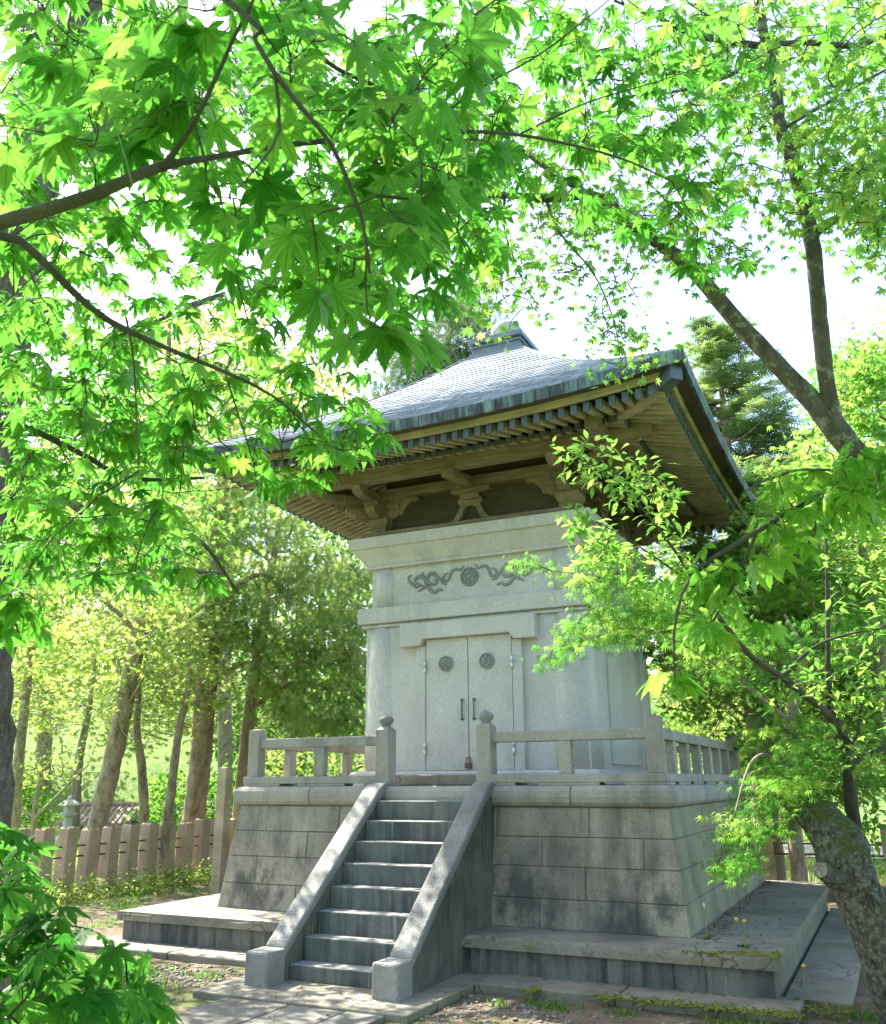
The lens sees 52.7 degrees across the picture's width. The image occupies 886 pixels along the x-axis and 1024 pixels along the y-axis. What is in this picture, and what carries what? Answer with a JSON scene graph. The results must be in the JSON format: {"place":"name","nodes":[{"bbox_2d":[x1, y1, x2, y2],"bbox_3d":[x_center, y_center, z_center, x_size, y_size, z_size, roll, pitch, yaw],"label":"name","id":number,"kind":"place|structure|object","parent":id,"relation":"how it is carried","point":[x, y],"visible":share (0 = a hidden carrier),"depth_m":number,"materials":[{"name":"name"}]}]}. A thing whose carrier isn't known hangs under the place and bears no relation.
{"place":"outdoors","nodes":[
{"label":"outdoors","id":0,"kind":"place"},
{"bbox_2d":[175,997,383,1023],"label":"path","id":1,"kind":"structure","parent":0,"point":[221,1011],"depth_m":6.39,"materials":[{"name":"stone"}]},
{"bbox_2d":[7,957,851,1023],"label":"gravel","id":2,"kind":"structure","parent":0,"point":[189,981],"depth_m":6.84,"materials":[{"name":"grey gravel"}]},
{"bbox_2d":[0,674,885,1023],"bbox_3d":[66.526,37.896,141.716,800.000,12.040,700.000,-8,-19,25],"label":"ground","id":3,"kind":"structure","parent":0,"point":[98,912],"depth_m":11.83,"materials":[{"name":"green plant"}]},
{"bbox_2d":[12,758,81,828],"bbox_3d":[-11.137,7.528,22.949,3.392,2.444,3.438,0,-17,0],"label":"shrub","id":4,"kind":"object","parent":3,"relation":"on","point":[42,817],"visible":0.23,"depth_m":22.67,"materials":[{"name":"green plant"}]},
{"bbox_2d":[11,657,105,854],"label":"tree","id":5,"kind":"object","parent":3,"relation":"on","point":[34,816],"visible":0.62,"depth_m":19.43,"materials":[{"name":"green plant"}]},
{"bbox_2d":[55,796,80,841],"bbox_3d":[-10.944,8.961,26.080,0.660,1.308,0.600,-8,-19,25],"label":"stone lantern","id":6,"kind":"object","parent":3,"relation":"on","point":[69,813],"visible":0.72,"depth_m":26.01,"materials":[{"name":"stone"}]},
{"bbox_2d":[0,822,183,1023],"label":"maple shrub","id":7,"kind":"object","parent":3,"relation":"on","point":[63,996],"visible":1,"depth_m":1.59,"materials":[{"name":"green plant"}]},
{"bbox_2d":[52,802,138,832],"bbox_3d":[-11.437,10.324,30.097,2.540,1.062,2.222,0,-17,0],"label":"pavilion","id":8,"kind":"structure","parent":3,"relation":"on","point":[119,812],"depth_m":29.65,"materials":[{"name":"grey tile"}]},
{"bbox_2d":[6,818,236,898],"bbox_3d":[-5.120,5.790,15.033,0.248,1.111,5.828,-9,-19,26],"label":"fence","id":9,"kind":"object","parent":3,"relation":"on","point":[196,837],"visible":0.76,"depth_m":14.69,"materials":[{"name":"wood"}]},
{"bbox_2d":[23,851,228,910],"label":"weeds","id":10,"kind":"object","parent":3,"relation":"on","point":[139,884],"visible":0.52,"depth_m":13.84,"materials":[{"name":"green plant"}]},
{"bbox_2d":[11,441,245,828],"bbox_3d":[-7.884,2.674,18.821,7.840,9.544,5.264,-1,-17,3],"label":"maple tree","id":11,"kind":"object","parent":3,"relation":"on","point":[20,745],"visible":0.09,"depth_m":18.91,"materials":[{"name":"green plant"}]},
{"bbox_2d":[11,641,248,835],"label":"maple tree","id":12,"kind":"object","parent":3,"relation":"on","point":[76,783],"visible":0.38,"depth_m":26.43,"materials":[{"name":"green plant"}]},
{"bbox_2d":[12,396,264,621],"bbox_3d":[-5.506,1.054,10.116,6.768,7.299,4.419,1,-17,-5],"label":"maple tree","id":13,"kind":"object","parent":3,"relation":"on","point":[192,520],"visible":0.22,"depth_m":10.52,"materials":[{"name":"green plant"}]},
{"bbox_2d":[12,434,266,788],"bbox_3d":[-14.165,3.469,33.603,18.056,14.670,13.936,-8,-19,25],"label":"broadleaf tree","id":14,"kind":"object","parent":3,"relation":"on","point":[44,738],"visible":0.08,"depth_m":33.74,"materials":[{"name":"green plant"}]},
{"bbox_2d":[68,669,212,835],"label":"tree","id":15,"kind":"object","parent":3,"relation":"on","point":[139,753],"visible":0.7,"depth_m":15.93,"materials":[{"name":"green plant"}]},
{"bbox_2d":[11,307,339,877],"bbox_3d":[-5.118,0.956,14.941,6.502,10.441,6.359,3,-17,-10],"label":"tree","id":16,"kind":"object","parent":3,"relation":"on","point":[115,749],"visible":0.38,"depth_m":15.30,"materials":[{"name":"plant"}]},
{"bbox_2d":[0,0,350,881],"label":"tree","id":17,"kind":"object","parent":3,"relation":"on","point":[8,730],"visible":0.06,"depth_m":8.51,"materials":[{"name":"green plant"}]},
{"bbox_2d":[126,754,236,832],"bbox_3d":[-5.612,6.599,19.896,3.134,2.401,3.877,2,-17,-9],"label":"shrub","id":18,"kind":"object","parent":3,"relation":"on","point":[155,803],"visible":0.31,"depth_m":19.51,"materials":[{"name":"green plant"}]},
{"bbox_2d":[128,640,264,868],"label":"tree","id":19,"kind":"object","parent":3,"relation":"on","point":[164,847],"visible":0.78,"depth_m":15.45,"materials":[{"name":"green plant"}]},
{"bbox_2d":[210,766,232,894],"bbox_3d":[-3.402,4.887,13.754,0.170,1.880,0.170,-8,-19,25],"label":"wooden post","id":20,"kind":"object","parent":3,"relation":"on","point":[222,822],"visible":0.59,"depth_m":13.70,"materials":[{"name":"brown wood"}]},
{"bbox_2d":[106,343,358,851],"bbox_3d":[-3.682,1.758,16.861,4.745,10.116,4.942,7,-18,-22],"label":"tree","id":21,"kind":"object","parent":3,"relation":"on","point":[199,769],"visible":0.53,"depth_m":16.41,"materials":[{"name":"green plant"}]},
{"bbox_2d":[92,274,389,813],"bbox_3d":[-6.221,0.801,23.895,11.417,15.825,8.361,-1,-17,1],"label":"broadleaf tree","id":22,"kind":"object","parent":3,"relation":"on","point":[224,735],"visible":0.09,"depth_m":23.82,"materials":[{"name":"green plant"}]},
{"bbox_2d":[143,399,371,776],"bbox_3d":[-5.030,3.236,30.965,11.272,15.261,13.701,1,-17,-4],"label":"broadleaf tree","id":23,"kind":"object","parent":3,"relation":"on","point":[235,753],"visible":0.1,"depth_m":29.12,"materials":[{"name":"green plant"}]},
{"bbox_2d":[214,519,372,817],"bbox_3d":[-2.573,3.533,17.004,4.808,6.828,4.956,-8,-19,25],"label":"tree","id":24,"kind":"object","parent":3,"relation":"on","point":[353,664],"visible":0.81,"depth_m":16.78,"materials":[{"name":"green plant"}]},
{"bbox_2d":[265,730,364,776],"bbox_3d":[-3.157,6.589,20.727,3.632,2.868,3.749,-1,-17,4],"label":"shrub","id":25,"kind":"object","parent":3,"relation":"on","point":[298,764],"visible":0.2,"depth_m":20.73,"materials":[{"name":"green plant"}]},
{"bbox_2d":[1,875,877,1023],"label":"grass","id":26,"kind":"structure","parent":3,"relation":"on","point":[551,1005],"depth_m":7.52,"materials":[{"name":"green plant"}]},
{"bbox_2d":[8,800,873,1023],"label":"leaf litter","id":27,"kind":"object","parent":3,"relation":"on","point":[692,992],"visible":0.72,"depth_m":7.75,"materials":[{"name":"brown plant"}]},
{"bbox_2d":[0,0,885,660],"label":"maple tree","id":28,"kind":"object","parent":3,"relation":"on","point":[380,116],"visible":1,"depth_m":2.02,"materials":[{"name":"green plant"}]},
{"bbox_2d":[341,276,546,406],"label":"cedar tree","id":29,"kind":"object","parent":3,"relation":"on","point":[454,351],"visible":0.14,"depth_m":25.89,"materials":[{"name":"green plant"}]},
{"bbox_2d":[15,528,878,774],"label":"forest","id":30,"kind":"object","parent":3,"relation":"on","point":[338,560],"visible":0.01,"depth_m":54.86,"materials":[{"name":"green plant"}]},
{"bbox_2d":[73,320,860,1023],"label":"stone shrine","id":31,"kind":"object","parent":3,"relation":"on","point":[549,828],"visible":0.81,"depth_m":9.47,"materials":[{"name":"stone"}]},
{"bbox_2d":[424,637,469,770],"bbox_3d":[0.030,2.214,10.349,0.561,1.497,0.057,-8,-19,25],"label":"door","id":32,"kind":"structure","parent":31,"relation":"in","point":[446,747],"depth_m":10.34,"materials":[{"name":"stone"}]},
{"bbox_2d":[468,634,515,769],"bbox_3d":[0.546,2.139,10.110,0.561,1.497,0.057,-8,-19,25],"label":"door","id":33,"kind":"structure","parent":31,"relation":"in","point":[490,657],"depth_m":10.16,"materials":[{"name":"stone"}]},
{"bbox_2d":[699,903,714,939],"bbox_3d":[2.235,3.491,7.614,0.154,0.297,0.102,12,-21,-35],"label":"dandelion","id":34,"kind":"object","parent":31,"relation":"on","point":[706,937],"visible":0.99,"depth_m":7.61,"materials":[{"name":"green plant"}]},
{"bbox_2d":[682,950,781,958],"bbox_3d":[2.260,3.416,6.904,0.763,0.013,0.325,-1,-17,1],"label":"moss cushion","id":35,"kind":"object","parent":31,"relation":"on","point":[776,955],"visible":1,"depth_m":6.92,"materials":[{"name":"green plant"}]},
{"bbox_2d":[734,917,750,947],"bbox_3d":[2.415,3.408,7.232,0.146,0.226,0.151,-8,-19,25],"label":"dandelion","id":36,"kind":"object","parent":31,"relation":"on","point":[744,922],"visible":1,"depth_m":7.24,"materials":[{"name":"green plant"}]},
{"bbox_2d":[391,0,885,486],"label":"maple tree","id":37,"kind":"object","parent":3,"relation":"on","point":[823,408],"visible":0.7,"depth_m":4.41,"materials":[{"name":"green plant"}]},
{"bbox_2d":[518,984,854,1022],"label":"moss","id":38,"kind":"object","parent":3,"relation":"on","point":[790,1014],"visible":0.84,"depth_m":6.48,"materials":[{"name":"green plant"}]},
{"bbox_2d":[490,551,885,1023],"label":"old maple","id":39,"kind":"object","parent":3,"relation":"on","point":[844,871],"visible":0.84,"depth_m":6.23,"materials":[{"name":"green plant"}]},
{"bbox_2d":[550,430,885,876],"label":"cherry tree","id":40,"kind":"object","parent":3,"relation":"on","point":[842,740],"visible":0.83,"depth_m":6.23,"materials":[{"name":"green plant"}]},
{"bbox_2d":[636,511,885,881],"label":"maple tree","id":41,"kind":"object","parent":3,"relation":"on","point":[797,863],"visible":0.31,"depth_m":12.51,"materials":[{"name":"green plant"}]},
{"bbox_2d":[636,416,885,704],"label":"maple sapling","id":42,"kind":"object","parent":3,"relation":"on","point":[847,486],"visible":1,"depth_m":1.54,"materials":[{"name":"green plant"}]},
{"bbox_2d":[638,313,885,880],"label":"fir tree","id":43,"kind":"object","parent":3,"relation":"on","point":[716,348],"visible":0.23,"depth_m":15.37,"materials":[{"name":"green plant"}]},
{"bbox_2d":[646,433,885,812],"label":"broadleaf tree","id":44,"kind":"object","parent":3,"relation":"on","point":[697,731],"visible":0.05,"depth_m":22.47,"materials":[{"name":"green plant"}]},
{"bbox_2d":[722,307,885,766],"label":"maple tree","id":45,"kind":"object","parent":3,"relation":"on","point":[861,371],"visible":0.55,"depth_m":10.05,"materials":[{"name":"green plant"}]},
{"bbox_2d":[796,964,811,1002],"bbox_3d":[2.695,3.535,6.705,0.172,0.264,0.112,1,-17,-4],"label":"dandelion","id":46,"kind":"object","parent":3,"relation":"on","point":[803,965],"visible":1,"depth_m":6.70,"materials":[{"name":"green plant"}]},
{"bbox_2d":[757,823,885,881],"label":"stone fence","id":47,"kind":"object","parent":3,"relation":"on","point":[774,876],"visible":0.03,"depth_m":13.54,"materials":[{"name":"stone"}]},
{"bbox_2d":[827,886,885,901],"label":"kerb stone","id":48,"kind":"object","parent":3,"relation":"on","point":[830,898],"depth_m":12.47,"materials":[{"name":"stone"}]},
{"bbox_2d":[0,0,885,681],"label":"sky","id":49,"kind":"structure","parent":0,"point":[779,299],"materials":[{"name":"white"}]},
{"bbox_2d":[14,689,885,885],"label":"meadow grass","id":50,"kind":"structure","parent":0,"point":[787,859],"depth_m":33.96,"materials":[{"name":"green plant"}]},
{"bbox_2d":[782,841,882,858],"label":"road","id":51,"kind":"structure","parent":0,"point":[808,847],"depth_m":21.40,"materials":[{"name":"grey asphalt"}]}
]}

